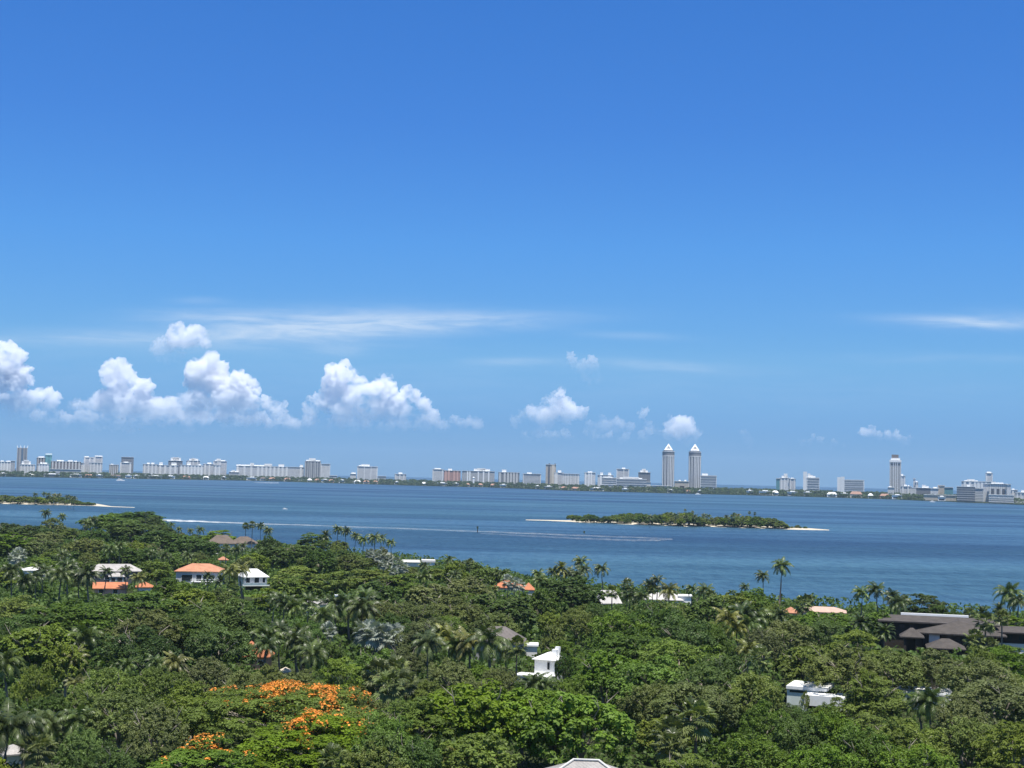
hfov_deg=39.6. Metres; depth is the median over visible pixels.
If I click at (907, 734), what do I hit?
broadleaf tree
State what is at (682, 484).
building
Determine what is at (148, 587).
house
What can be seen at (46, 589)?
broadleaf tree
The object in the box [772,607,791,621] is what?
date palm
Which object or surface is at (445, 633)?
coconut palm
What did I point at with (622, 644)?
broadleaf tree
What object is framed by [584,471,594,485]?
apartment block
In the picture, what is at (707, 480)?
apartment block
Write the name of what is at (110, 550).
coconut palm
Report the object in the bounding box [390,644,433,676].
broadleaf tree
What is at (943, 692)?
flat roof house
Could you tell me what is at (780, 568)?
coconut palm
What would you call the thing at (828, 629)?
broadleaf tree
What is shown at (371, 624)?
silver palm
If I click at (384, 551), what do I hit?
broadleaf tree
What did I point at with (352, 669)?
broadleaf tree
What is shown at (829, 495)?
waterfront house
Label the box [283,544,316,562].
broadleaf tree
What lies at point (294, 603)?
coconut palm
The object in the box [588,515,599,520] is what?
island tree
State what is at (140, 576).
coconut palm
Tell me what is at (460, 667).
broadleaf tree
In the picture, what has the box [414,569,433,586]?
coconut palm
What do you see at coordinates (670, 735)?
fan palm
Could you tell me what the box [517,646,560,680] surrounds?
house
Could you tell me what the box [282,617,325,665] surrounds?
broadleaf tree
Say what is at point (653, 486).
building
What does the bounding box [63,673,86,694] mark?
coconut palm
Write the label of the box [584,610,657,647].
broadleaf tree
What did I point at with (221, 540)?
house
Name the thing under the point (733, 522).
island tree
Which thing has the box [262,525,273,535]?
coconut palm
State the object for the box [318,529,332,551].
date palm
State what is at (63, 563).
coconut palm
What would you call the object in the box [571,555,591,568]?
coconut palm
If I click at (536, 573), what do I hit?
coconut palm
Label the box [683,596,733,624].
broadleaf tree
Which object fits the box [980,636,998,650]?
fan palm
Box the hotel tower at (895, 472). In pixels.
[889,455,900,492]
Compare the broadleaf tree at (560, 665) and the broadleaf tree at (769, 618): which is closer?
the broadleaf tree at (560, 665)
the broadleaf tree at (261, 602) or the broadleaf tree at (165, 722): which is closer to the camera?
the broadleaf tree at (165, 722)
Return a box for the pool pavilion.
[522,642,537,657]
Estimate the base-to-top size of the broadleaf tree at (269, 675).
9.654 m
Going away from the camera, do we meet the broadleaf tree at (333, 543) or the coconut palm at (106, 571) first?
the coconut palm at (106, 571)
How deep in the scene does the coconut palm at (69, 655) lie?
275.47 m
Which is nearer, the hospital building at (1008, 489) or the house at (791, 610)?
the house at (791, 610)
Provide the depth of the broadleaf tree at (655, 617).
347.50 m
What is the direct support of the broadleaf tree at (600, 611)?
on the ground at (605, 761)
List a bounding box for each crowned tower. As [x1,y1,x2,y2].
[168,457,182,474]
[186,458,199,464]
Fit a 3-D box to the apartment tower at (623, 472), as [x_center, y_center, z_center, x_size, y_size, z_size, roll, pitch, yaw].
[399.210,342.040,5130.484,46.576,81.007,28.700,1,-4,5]
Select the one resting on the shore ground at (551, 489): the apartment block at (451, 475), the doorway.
the apartment block at (451, 475)
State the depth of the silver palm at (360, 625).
339.11 m
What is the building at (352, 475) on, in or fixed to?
on the shore ground at (551, 489)
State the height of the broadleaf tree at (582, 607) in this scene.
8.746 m
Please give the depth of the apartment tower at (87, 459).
5488.53 m
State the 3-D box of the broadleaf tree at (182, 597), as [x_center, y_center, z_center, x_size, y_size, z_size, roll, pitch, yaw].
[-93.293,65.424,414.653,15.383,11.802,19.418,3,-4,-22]
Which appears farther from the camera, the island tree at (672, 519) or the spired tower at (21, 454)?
the spired tower at (21, 454)
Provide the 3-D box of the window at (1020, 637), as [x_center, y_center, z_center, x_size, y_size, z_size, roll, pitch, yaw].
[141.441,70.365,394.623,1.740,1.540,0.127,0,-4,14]
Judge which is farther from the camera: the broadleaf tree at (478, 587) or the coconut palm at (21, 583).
the broadleaf tree at (478, 587)
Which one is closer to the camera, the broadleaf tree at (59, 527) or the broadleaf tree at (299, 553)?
the broadleaf tree at (299, 553)
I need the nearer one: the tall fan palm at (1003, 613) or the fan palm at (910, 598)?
the tall fan palm at (1003, 613)
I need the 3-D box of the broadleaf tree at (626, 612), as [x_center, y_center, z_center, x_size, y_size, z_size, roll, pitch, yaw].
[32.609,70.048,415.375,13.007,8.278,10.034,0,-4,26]
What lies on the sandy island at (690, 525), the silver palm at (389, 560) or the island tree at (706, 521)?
the island tree at (706, 521)
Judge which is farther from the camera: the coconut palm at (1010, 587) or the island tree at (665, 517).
the island tree at (665, 517)
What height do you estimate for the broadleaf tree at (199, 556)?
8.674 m
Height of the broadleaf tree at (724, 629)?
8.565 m
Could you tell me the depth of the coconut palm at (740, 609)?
368.10 m
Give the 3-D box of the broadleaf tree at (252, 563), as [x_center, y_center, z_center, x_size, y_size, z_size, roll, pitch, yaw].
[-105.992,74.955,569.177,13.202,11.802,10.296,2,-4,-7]
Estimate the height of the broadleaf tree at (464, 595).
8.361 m
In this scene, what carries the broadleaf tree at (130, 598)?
on the ground at (605, 761)
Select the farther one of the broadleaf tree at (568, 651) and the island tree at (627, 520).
the island tree at (627, 520)
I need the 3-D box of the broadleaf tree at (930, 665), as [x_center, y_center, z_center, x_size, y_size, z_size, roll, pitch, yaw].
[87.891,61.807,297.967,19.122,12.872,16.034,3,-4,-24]
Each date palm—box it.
[203,570,214,590]
[211,573,227,591]
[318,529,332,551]
[552,561,570,600]
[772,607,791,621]
[848,613,874,645]
[871,622,895,647]
[974,606,988,617]
[990,601,1009,624]
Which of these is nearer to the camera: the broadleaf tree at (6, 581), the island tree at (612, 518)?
the broadleaf tree at (6, 581)
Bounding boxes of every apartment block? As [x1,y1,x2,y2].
[0,460,10,470]
[10,461,14,471]
[20,460,35,473]
[37,462,48,471]
[51,460,80,468]
[89,462,101,473]
[109,464,118,474]
[120,462,131,473]
[143,462,157,473]
[158,462,177,474]
[179,462,203,478]
[203,462,213,476]
[213,465,220,474]
[236,463,303,480]
[320,464,329,477]
[357,464,377,479]
[395,472,405,480]
[444,469,460,480]
[462,468,494,482]
[498,470,519,483]
[523,472,540,487]
[554,470,563,488]
[562,473,578,484]
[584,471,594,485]
[598,472,612,486]
[700,473,716,489]
[776,478,779,489]
[780,474,788,490]
[789,478,795,489]
[803,472,819,490]
[837,477,863,491]
[901,474,904,485]
[975,488,983,501]
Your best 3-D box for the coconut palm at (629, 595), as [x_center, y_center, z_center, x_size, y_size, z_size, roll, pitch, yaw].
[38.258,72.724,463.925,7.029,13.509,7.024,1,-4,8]
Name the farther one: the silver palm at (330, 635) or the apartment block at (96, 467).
the apartment block at (96, 467)
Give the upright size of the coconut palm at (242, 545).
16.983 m
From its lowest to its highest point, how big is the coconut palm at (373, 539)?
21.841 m
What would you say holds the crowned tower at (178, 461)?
on the shore ground at (551, 489)
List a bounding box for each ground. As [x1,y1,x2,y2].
[0,475,1023,504]
[0,536,1021,767]
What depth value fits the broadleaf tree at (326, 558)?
597.01 m
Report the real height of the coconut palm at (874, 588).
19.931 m
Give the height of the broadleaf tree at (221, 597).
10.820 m
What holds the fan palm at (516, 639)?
on the ground at (605, 761)
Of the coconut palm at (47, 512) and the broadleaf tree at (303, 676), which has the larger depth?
the coconut palm at (47, 512)
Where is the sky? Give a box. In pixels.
[0,0,1023,491]
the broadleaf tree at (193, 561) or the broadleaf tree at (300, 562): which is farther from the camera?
the broadleaf tree at (300, 562)
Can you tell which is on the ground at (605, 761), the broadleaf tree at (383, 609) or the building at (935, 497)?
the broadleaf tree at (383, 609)
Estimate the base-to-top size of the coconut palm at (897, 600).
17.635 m
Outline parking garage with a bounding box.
[988,494,1013,502]
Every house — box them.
[0,744,30,764]
[22,567,47,576]
[44,473,59,476]
[88,564,141,585]
[92,582,127,594]
[135,582,153,590]
[174,563,224,588]
[209,535,257,553]
[218,556,228,561]
[238,569,269,590]
[244,641,274,668]
[280,667,290,674]
[306,594,337,614]
[402,559,434,566]
[471,626,526,659]
[495,580,534,595]
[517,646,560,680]
[547,758,616,767]
[589,487,603,490]
[597,590,621,605]
[644,593,691,603]
[759,490,770,494]
[785,607,797,616]
[786,680,846,713]
[787,491,796,495]
[803,606,846,614]
[827,492,836,496]
[850,491,861,497]
[892,494,901,498]
[896,685,951,710]
[938,496,944,500]
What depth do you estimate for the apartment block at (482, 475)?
5496.66 m
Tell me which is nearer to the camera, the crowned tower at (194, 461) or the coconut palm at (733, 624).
the coconut palm at (733, 624)
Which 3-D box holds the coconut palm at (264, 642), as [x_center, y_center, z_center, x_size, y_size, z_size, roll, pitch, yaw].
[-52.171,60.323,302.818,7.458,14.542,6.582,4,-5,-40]
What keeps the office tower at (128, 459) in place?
on the shore ground at (551, 489)
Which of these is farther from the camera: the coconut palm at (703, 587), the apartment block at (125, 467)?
the apartment block at (125, 467)
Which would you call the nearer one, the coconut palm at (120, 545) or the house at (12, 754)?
the house at (12, 754)
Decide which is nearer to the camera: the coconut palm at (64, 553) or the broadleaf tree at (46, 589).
the broadleaf tree at (46, 589)
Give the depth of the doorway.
537.44 m
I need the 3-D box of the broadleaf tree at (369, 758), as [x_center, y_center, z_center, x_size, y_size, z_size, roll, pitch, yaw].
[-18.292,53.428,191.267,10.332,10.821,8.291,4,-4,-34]
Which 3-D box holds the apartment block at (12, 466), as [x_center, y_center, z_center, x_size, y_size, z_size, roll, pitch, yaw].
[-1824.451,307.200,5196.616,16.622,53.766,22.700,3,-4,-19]
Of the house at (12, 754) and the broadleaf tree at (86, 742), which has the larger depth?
the house at (12, 754)
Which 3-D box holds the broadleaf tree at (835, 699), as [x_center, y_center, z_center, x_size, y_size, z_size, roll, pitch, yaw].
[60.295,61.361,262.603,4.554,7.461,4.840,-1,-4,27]
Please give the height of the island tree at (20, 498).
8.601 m
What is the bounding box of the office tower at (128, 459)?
[121,457,133,473]
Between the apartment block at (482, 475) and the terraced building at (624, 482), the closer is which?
the terraced building at (624, 482)
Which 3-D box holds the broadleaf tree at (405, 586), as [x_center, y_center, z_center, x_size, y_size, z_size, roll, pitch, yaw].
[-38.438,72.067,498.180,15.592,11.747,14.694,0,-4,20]
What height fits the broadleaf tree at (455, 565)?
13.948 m
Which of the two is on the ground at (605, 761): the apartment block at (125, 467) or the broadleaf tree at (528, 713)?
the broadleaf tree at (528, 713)
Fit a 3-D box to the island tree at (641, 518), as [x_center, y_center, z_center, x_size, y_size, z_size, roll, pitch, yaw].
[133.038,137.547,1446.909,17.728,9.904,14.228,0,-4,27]
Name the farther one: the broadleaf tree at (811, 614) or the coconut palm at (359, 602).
the broadleaf tree at (811, 614)
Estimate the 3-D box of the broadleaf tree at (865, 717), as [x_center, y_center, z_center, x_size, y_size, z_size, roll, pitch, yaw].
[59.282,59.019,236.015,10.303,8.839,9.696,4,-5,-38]
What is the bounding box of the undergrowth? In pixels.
[0,525,1023,767]
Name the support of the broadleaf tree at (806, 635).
on the ground at (605, 761)
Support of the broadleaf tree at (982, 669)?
on the ground at (605, 761)
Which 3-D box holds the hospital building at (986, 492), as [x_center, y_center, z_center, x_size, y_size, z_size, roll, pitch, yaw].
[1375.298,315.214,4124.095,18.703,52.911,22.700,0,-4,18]
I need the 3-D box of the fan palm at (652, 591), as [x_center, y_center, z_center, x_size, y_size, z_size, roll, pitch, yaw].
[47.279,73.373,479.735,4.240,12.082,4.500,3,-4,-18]
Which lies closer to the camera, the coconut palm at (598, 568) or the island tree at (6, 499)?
the coconut palm at (598, 568)
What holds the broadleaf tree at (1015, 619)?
on the ground at (605, 761)
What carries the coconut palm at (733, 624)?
on the ground at (605, 761)
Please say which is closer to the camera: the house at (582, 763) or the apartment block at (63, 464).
the house at (582, 763)
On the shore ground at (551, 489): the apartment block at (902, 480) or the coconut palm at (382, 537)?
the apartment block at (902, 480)
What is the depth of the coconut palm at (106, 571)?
494.57 m
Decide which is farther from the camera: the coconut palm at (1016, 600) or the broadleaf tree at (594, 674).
the coconut palm at (1016, 600)
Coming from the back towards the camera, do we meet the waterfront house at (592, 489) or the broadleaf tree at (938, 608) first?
the waterfront house at (592, 489)
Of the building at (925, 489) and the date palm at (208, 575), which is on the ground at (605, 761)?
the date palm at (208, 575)
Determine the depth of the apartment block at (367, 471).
5633.49 m
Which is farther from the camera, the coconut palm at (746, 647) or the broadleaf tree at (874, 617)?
the broadleaf tree at (874, 617)
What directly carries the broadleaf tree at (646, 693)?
on the ground at (605, 761)
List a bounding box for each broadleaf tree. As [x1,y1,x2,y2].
[0,522,35,539]
[0,532,35,555]
[0,569,16,585]
[0,594,46,621]
[0,605,69,647]
[0,622,89,687]
[0,627,27,678]
[0,688,11,712]
[0,756,10,767]
[9,663,54,710]
[12,597,131,641]
[20,525,58,539]
[20,760,62,767]
[23,539,61,556]
[23,693,76,758]
[24,582,52,597]
[27,557,58,569]
[31,531,65,544]
[38,550,66,558]
[39,554,62,564]
[40,517,67,533]
[40,641,86,697]
[45,682,113,749]
[55,723,102,767]
[59,527,81,538]
[60,538,108,556]
[61,561,93,578]
[66,665,145,738]
[69,581,89,588]
[73,740,140,767]
[75,511,168,526]
[76,528,108,541]
[76,538,109,553]
[78,551,100,562]
[82,514,142,535]
[82,688,166,751]
[83,560,99,566]
[89,624,181,684]
[93,608,191,656]
[97,546,145,564]
[100,519,164,541]
[107,591,180,618]
[118,703,190,765]
[126,540,147,559]
[129,547,160,561]
[131,530,191,548]
[131,665,192,709]
[133,561,158,573]
[137,516,165,529]
[143,559,172,589]
[147,543,164,551]
[149,606,216,669]
[150,524,176,536]
[152,681,229,747]
[153,577,193,599]
[158,552,188,572]
[166,588,219,614]
[170,535,218,553]
[179,558,202,566]
[179,597,263,642]
[181,656,233,696]
[184,619,257,672]
[191,551,209,562]
[199,559,221,567]
[200,530,235,540]
[201,543,220,553]
[211,587,237,605]
[221,669,268,732]
[232,557,263,573]
[234,607,277,642]
[239,553,271,573]
[246,664,291,686]
[251,545,294,568]
[251,588,289,610]
[254,538,282,550]
[259,535,281,549]
[267,565,324,598]
[270,573,305,595]
[275,560,288,568]
[279,668,325,708]
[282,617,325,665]
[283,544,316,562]
[294,532,332,549]
[296,558,316,567]
[303,549,336,572]
[309,613,340,623]
[311,571,361,595]
[312,675,346,688]
[314,634,346,674]
[315,656,362,693]
[324,553,373,576]
[328,540,349,550]
[329,544,346,553]
[330,684,387,735]
[332,739,409,767]
[333,550,367,565]
[334,625,356,639]
[335,569,404,590]
[343,599,399,630]
[348,569,372,584]
[348,581,402,603]
[348,648,400,689]
[350,730,411,767]
[351,709,422,750]
[366,612,411,642]
[369,546,393,567]
[372,696,453,750]
[374,569,391,574]
[381,600,442,627]
[385,573,421,601]
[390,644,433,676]
[393,707,450,737]
[394,617,455,657]
[398,566,419,578]
[399,733,442,767]
[402,582,459,609]
[403,680,456,705]
[409,677,525,743]
[416,595,485,624]
[422,566,443,576]
[422,657,476,693]
[423,568,442,580]
[431,614,468,633]
[437,731,523,767]
[441,560,468,584]
[443,575,500,600]
[456,665,496,692]
[457,592,474,602]
[457,593,500,624]
[461,560,477,570]
[466,563,499,585]
[467,687,559,767]
[468,610,521,634]
[475,666,523,693]
[479,596,536,628]
[507,689,585,765]
[513,674,548,690]
[521,689,636,765]
[526,587,561,625]
[532,575,606,609]
[537,608,561,641]
[540,624,567,652]
[542,640,584,663]
[547,674,590,705]
[554,650,575,680]
[555,608,596,643]
[569,604,599,624]
[570,650,644,703]
[576,627,678,670]
[583,601,612,632]
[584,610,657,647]
[586,636,610,650]
[604,653,683,721]
[611,610,632,617]
[613,598,690,643]
[615,680,688,738]
[630,599,686,626]
[635,715,692,750]
[637,637,733,679]
[646,681,741,752]
[654,613,718,671]
[658,751,719,767]
[669,663,757,732]
[677,605,691,614]
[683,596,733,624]
[687,651,764,728]
[693,621,734,655]
[704,590,766,618]
[707,622,737,641]
[708,727,791,767]
[722,671,784,743]
[736,626,787,662]
[737,587,772,614]
[739,699,796,744]
[760,600,789,626]
[765,619,818,648]
[765,714,834,761]
[771,645,845,687]
[776,702,802,718]
[786,743,868,767]
[790,707,811,723]
[795,610,825,625]
[798,704,869,756]
[799,612,869,641]
[799,691,809,710]
[801,643,897,692]
[802,616,846,647]
[812,701,842,734]
[824,629,880,668]
[829,674,909,728]
[829,697,849,732]
[832,722,895,767]
[851,668,884,721]
[852,712,890,744]
[858,646,928,697]
[862,716,950,759]
[863,610,890,644]
[866,738,958,767]
[875,694,904,720]
[880,665,918,688]
[893,647,968,689]
[899,593,948,615]
[917,605,961,614]
[924,663,961,686]
[929,692,992,765]
[933,656,1023,717]
[937,716,1013,767]
[944,675,1023,751]
[960,645,1002,678]
[965,645,1023,678]
[970,719,1023,767]
[993,644,1020,657]
[998,615,1023,626]
[1002,741,1023,763]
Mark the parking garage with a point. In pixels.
(993, 498)
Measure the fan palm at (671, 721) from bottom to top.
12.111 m
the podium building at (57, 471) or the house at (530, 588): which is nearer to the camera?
the house at (530, 588)
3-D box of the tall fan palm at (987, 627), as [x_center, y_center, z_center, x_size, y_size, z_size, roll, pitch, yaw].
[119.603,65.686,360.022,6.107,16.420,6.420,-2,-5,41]
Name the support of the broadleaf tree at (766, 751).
on the ground at (605, 761)
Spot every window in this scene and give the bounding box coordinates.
[181,574,192,580]
[254,577,259,582]
[790,690,806,692]
[898,623,904,628]
[908,624,915,628]
[946,635,953,640]
[1006,634,1012,639]
[1018,635,1023,639]
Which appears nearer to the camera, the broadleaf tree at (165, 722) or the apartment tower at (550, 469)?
the broadleaf tree at (165, 722)
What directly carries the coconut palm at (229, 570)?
on the ground at (605, 761)
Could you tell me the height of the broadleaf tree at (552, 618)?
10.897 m
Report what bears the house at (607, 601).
on the ground at (605, 761)
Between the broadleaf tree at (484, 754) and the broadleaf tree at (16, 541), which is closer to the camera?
the broadleaf tree at (484, 754)
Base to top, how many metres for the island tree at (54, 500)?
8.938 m
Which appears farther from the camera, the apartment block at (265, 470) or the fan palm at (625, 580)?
the apartment block at (265, 470)
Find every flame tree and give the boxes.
[145,732,257,767]
[160,678,386,759]
[236,707,370,767]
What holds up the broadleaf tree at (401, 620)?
on the ground at (605, 761)
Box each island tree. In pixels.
[3,495,14,501]
[13,496,23,502]
[22,495,29,502]
[34,496,44,502]
[47,496,57,503]
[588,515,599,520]
[601,516,609,522]
[608,516,619,521]
[616,516,626,522]
[618,513,633,521]
[622,518,631,522]
[634,514,649,523]
[649,515,664,523]
[661,514,669,523]
[666,512,673,517]
[667,517,679,524]
[669,515,683,524]
[674,518,685,524]
[684,513,697,522]
[688,517,701,524]
[701,518,711,524]
[708,517,717,523]
[715,517,726,524]
[726,518,739,526]
[737,517,751,525]
[743,519,756,526]
[746,517,761,525]
[765,519,776,527]
[775,520,787,527]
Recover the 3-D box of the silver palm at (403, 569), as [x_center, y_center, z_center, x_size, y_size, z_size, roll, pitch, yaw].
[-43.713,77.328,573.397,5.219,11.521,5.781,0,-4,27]
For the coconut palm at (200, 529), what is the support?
on the ground at (605, 761)
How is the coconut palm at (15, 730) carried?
on the ground at (605, 761)
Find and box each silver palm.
[6,551,20,584]
[11,547,27,573]
[317,620,337,640]
[352,618,377,650]
[358,619,390,654]
[364,548,374,557]
[372,550,383,564]
[372,623,402,652]
[377,559,389,573]
[384,552,393,568]
[384,622,403,652]
[389,566,398,574]
[392,557,403,569]
[398,562,408,578]
[501,573,511,597]
[507,576,521,596]
[513,578,527,596]
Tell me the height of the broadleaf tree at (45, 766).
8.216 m
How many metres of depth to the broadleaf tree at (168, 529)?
830.51 m
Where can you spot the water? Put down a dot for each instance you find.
(964, 553)
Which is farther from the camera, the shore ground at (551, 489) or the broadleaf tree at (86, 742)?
the shore ground at (551, 489)
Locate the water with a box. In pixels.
[0,468,1023,612]
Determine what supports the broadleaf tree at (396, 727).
on the ground at (605, 761)
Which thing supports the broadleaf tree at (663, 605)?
on the ground at (605, 761)
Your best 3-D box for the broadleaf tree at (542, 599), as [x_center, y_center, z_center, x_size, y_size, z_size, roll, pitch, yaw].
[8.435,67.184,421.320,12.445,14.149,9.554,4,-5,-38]
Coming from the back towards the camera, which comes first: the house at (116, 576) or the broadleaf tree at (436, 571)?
the broadleaf tree at (436, 571)
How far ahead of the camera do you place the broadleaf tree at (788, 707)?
262.80 m
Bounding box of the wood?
[0,470,1023,502]
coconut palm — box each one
[0,562,24,596]
[0,647,26,709]
[0,697,42,762]
[8,570,36,600]
[9,705,51,767]
[27,570,47,599]
[29,708,76,767]
[31,562,52,592]
[39,508,51,519]
[47,564,74,600]
[54,549,72,561]
[55,557,79,600]
[55,703,99,751]
[58,513,67,520]
[58,645,89,683]
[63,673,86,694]
[67,622,104,677]
[69,569,82,598]
[73,565,101,601]
[80,518,94,529]
[86,516,97,530]
[99,565,115,597]
[101,544,118,563]
[114,541,126,563]
[114,656,140,676]
[118,565,133,593]
[128,570,147,600]
[144,653,167,683]
[146,549,158,558]
[154,535,161,541]
[158,549,173,563]
[161,650,193,688]
[181,551,195,564]
[195,525,204,537]
[219,563,240,588]
[228,545,242,559]
[230,561,250,599]
[237,541,247,555]
[247,620,284,666]
[251,633,285,671]
[255,522,265,539]
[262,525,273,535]
[265,591,280,620]
[269,619,290,670]
[270,591,297,643]
[276,626,309,672]
[282,598,308,620]
[286,622,313,670]
[291,636,321,674]
[296,639,328,672]
[301,592,322,622]
[304,601,339,632]
[316,594,349,633]
[330,589,356,647]
[332,524,343,544]
[340,526,351,548]
[342,590,382,632]
[350,531,361,552]
[352,585,380,632]
[357,535,368,554]
[366,532,381,549]
[375,534,385,544]
[385,538,395,552]
[411,626,446,693]
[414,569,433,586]
[416,560,431,571]
[435,622,470,687]
[439,631,476,680]
[441,746,474,767]
[443,554,456,563]
[447,569,462,579]
[449,625,480,668]
[463,624,513,667]
[491,643,515,670]
[492,568,501,592]
[498,568,510,578]
[518,672,549,690]
[530,568,545,585]
[532,573,546,587]
[536,672,559,697]
[545,567,560,588]
[559,565,573,579]
[570,568,585,579]
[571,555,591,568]
[574,563,592,583]
[592,562,610,589]
[619,587,638,609]
[633,589,651,604]
[638,578,658,601]
[648,574,665,600]
[656,582,679,611]
[684,583,699,605]
[695,582,714,599]
[712,607,743,635]
[725,617,749,661]
[728,600,757,655]
[734,639,762,671]
[736,613,762,661]
[738,582,749,590]
[739,605,775,640]
[754,570,769,595]
[771,556,794,606]
[851,585,870,615]
[863,581,885,611]
[879,587,900,613]
[885,594,912,614]
[901,690,933,736]
[906,687,949,750]
[992,582,1023,619]
[1006,591,1023,624]
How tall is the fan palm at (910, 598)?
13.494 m
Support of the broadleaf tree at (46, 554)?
on the ground at (605, 761)
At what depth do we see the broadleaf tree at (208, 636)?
302.83 m
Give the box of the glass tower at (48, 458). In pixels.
[45,453,51,471]
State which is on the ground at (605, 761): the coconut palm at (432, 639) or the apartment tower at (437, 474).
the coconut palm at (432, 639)
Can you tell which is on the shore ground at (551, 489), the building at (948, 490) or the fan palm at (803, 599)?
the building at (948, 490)
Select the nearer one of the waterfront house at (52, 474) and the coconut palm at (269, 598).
the coconut palm at (269, 598)
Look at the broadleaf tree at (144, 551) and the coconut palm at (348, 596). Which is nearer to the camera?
the coconut palm at (348, 596)
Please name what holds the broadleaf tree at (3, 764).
on the ground at (605, 761)
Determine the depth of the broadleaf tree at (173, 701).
226.99 m
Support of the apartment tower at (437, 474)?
on the shore ground at (551, 489)
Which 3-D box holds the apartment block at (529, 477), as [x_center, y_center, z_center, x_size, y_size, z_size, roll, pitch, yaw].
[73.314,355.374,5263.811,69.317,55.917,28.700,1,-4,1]
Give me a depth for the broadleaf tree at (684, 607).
460.68 m
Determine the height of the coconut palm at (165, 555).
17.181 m
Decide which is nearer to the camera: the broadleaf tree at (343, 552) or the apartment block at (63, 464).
the broadleaf tree at (343, 552)
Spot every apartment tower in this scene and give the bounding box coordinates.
[36,456,44,470]
[84,456,94,472]
[94,456,102,463]
[213,459,226,475]
[304,458,320,478]
[432,468,443,482]
[545,463,555,484]
[616,468,628,484]
[638,469,650,481]
[985,472,992,481]
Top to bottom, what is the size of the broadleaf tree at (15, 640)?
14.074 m
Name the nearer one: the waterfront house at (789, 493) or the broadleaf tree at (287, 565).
the broadleaf tree at (287, 565)
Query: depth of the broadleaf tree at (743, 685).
246.75 m
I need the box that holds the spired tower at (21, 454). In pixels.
[16,445,27,470]
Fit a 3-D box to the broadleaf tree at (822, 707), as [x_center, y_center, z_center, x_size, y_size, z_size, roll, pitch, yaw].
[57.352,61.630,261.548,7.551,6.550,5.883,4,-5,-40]
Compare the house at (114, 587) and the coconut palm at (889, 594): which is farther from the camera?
the house at (114, 587)
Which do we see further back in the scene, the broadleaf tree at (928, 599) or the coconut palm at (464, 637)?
the broadleaf tree at (928, 599)
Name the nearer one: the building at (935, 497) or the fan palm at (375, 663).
the fan palm at (375, 663)
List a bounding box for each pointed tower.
[662,444,674,486]
[688,444,700,488]
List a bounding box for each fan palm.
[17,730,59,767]
[220,543,230,563]
[225,579,238,596]
[242,522,248,535]
[249,521,256,547]
[316,742,345,767]
[319,539,328,550]
[358,672,378,694]
[361,656,394,712]
[372,669,406,717]
[382,654,409,706]
[392,668,418,707]
[465,558,474,572]
[505,635,529,682]
[604,584,618,609]
[619,577,634,609]
[647,584,656,599]
[648,714,692,752]
[652,727,690,767]
[670,695,719,767]
[705,589,716,599]
[746,643,772,681]
[794,595,812,615]
[803,593,813,607]
[901,594,911,612]
[962,607,975,617]
[962,628,986,653]
[972,612,995,646]
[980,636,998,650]
[992,608,1011,645]
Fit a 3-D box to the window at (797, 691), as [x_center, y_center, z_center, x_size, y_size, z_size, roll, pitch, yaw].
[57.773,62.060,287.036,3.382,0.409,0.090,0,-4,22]
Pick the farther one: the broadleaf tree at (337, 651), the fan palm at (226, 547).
the fan palm at (226, 547)
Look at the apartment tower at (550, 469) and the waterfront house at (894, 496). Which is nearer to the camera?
the waterfront house at (894, 496)
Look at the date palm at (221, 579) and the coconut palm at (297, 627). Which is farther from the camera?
the date palm at (221, 579)
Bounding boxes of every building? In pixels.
[50,469,80,476]
[229,470,238,474]
[350,472,355,478]
[602,477,615,487]
[616,477,646,490]
[652,485,671,491]
[674,480,688,491]
[878,612,1023,656]
[888,486,893,496]
[901,485,911,494]
[910,485,929,497]
[923,494,955,500]
[930,487,938,494]
[938,485,944,494]
[944,487,952,494]
[956,485,974,501]
[962,479,990,487]
[983,483,988,501]
[989,482,1006,494]
[1007,484,1010,494]
[1011,489,1017,502]
[1016,490,1023,502]
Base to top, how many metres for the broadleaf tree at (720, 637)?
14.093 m
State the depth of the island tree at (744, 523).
1429.59 m
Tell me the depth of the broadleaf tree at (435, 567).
583.49 m
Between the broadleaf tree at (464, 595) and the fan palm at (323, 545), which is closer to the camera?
the broadleaf tree at (464, 595)
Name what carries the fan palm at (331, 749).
on the ground at (605, 761)
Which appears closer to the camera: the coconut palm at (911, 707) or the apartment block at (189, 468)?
the coconut palm at (911, 707)
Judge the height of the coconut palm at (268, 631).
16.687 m
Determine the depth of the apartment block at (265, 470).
5939.44 m
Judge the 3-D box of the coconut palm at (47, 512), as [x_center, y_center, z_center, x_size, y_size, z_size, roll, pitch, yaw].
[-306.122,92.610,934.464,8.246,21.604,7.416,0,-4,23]
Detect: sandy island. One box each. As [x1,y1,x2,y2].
[0,502,134,507]
[540,520,825,529]
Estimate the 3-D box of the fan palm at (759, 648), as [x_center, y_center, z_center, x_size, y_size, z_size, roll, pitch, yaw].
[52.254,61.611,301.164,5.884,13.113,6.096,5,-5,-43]
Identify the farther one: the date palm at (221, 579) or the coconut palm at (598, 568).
the coconut palm at (598, 568)
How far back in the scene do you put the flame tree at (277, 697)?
223.56 m
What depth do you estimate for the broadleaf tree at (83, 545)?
663.79 m
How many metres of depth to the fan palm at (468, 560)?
567.90 m
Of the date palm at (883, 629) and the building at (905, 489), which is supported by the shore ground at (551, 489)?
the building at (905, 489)
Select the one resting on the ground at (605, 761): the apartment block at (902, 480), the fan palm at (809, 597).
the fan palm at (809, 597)
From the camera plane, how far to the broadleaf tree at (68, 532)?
840.26 m
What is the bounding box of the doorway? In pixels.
[246,586,261,590]
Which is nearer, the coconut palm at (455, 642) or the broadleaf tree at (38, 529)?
the coconut palm at (455, 642)
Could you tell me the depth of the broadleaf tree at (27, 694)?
242.57 m

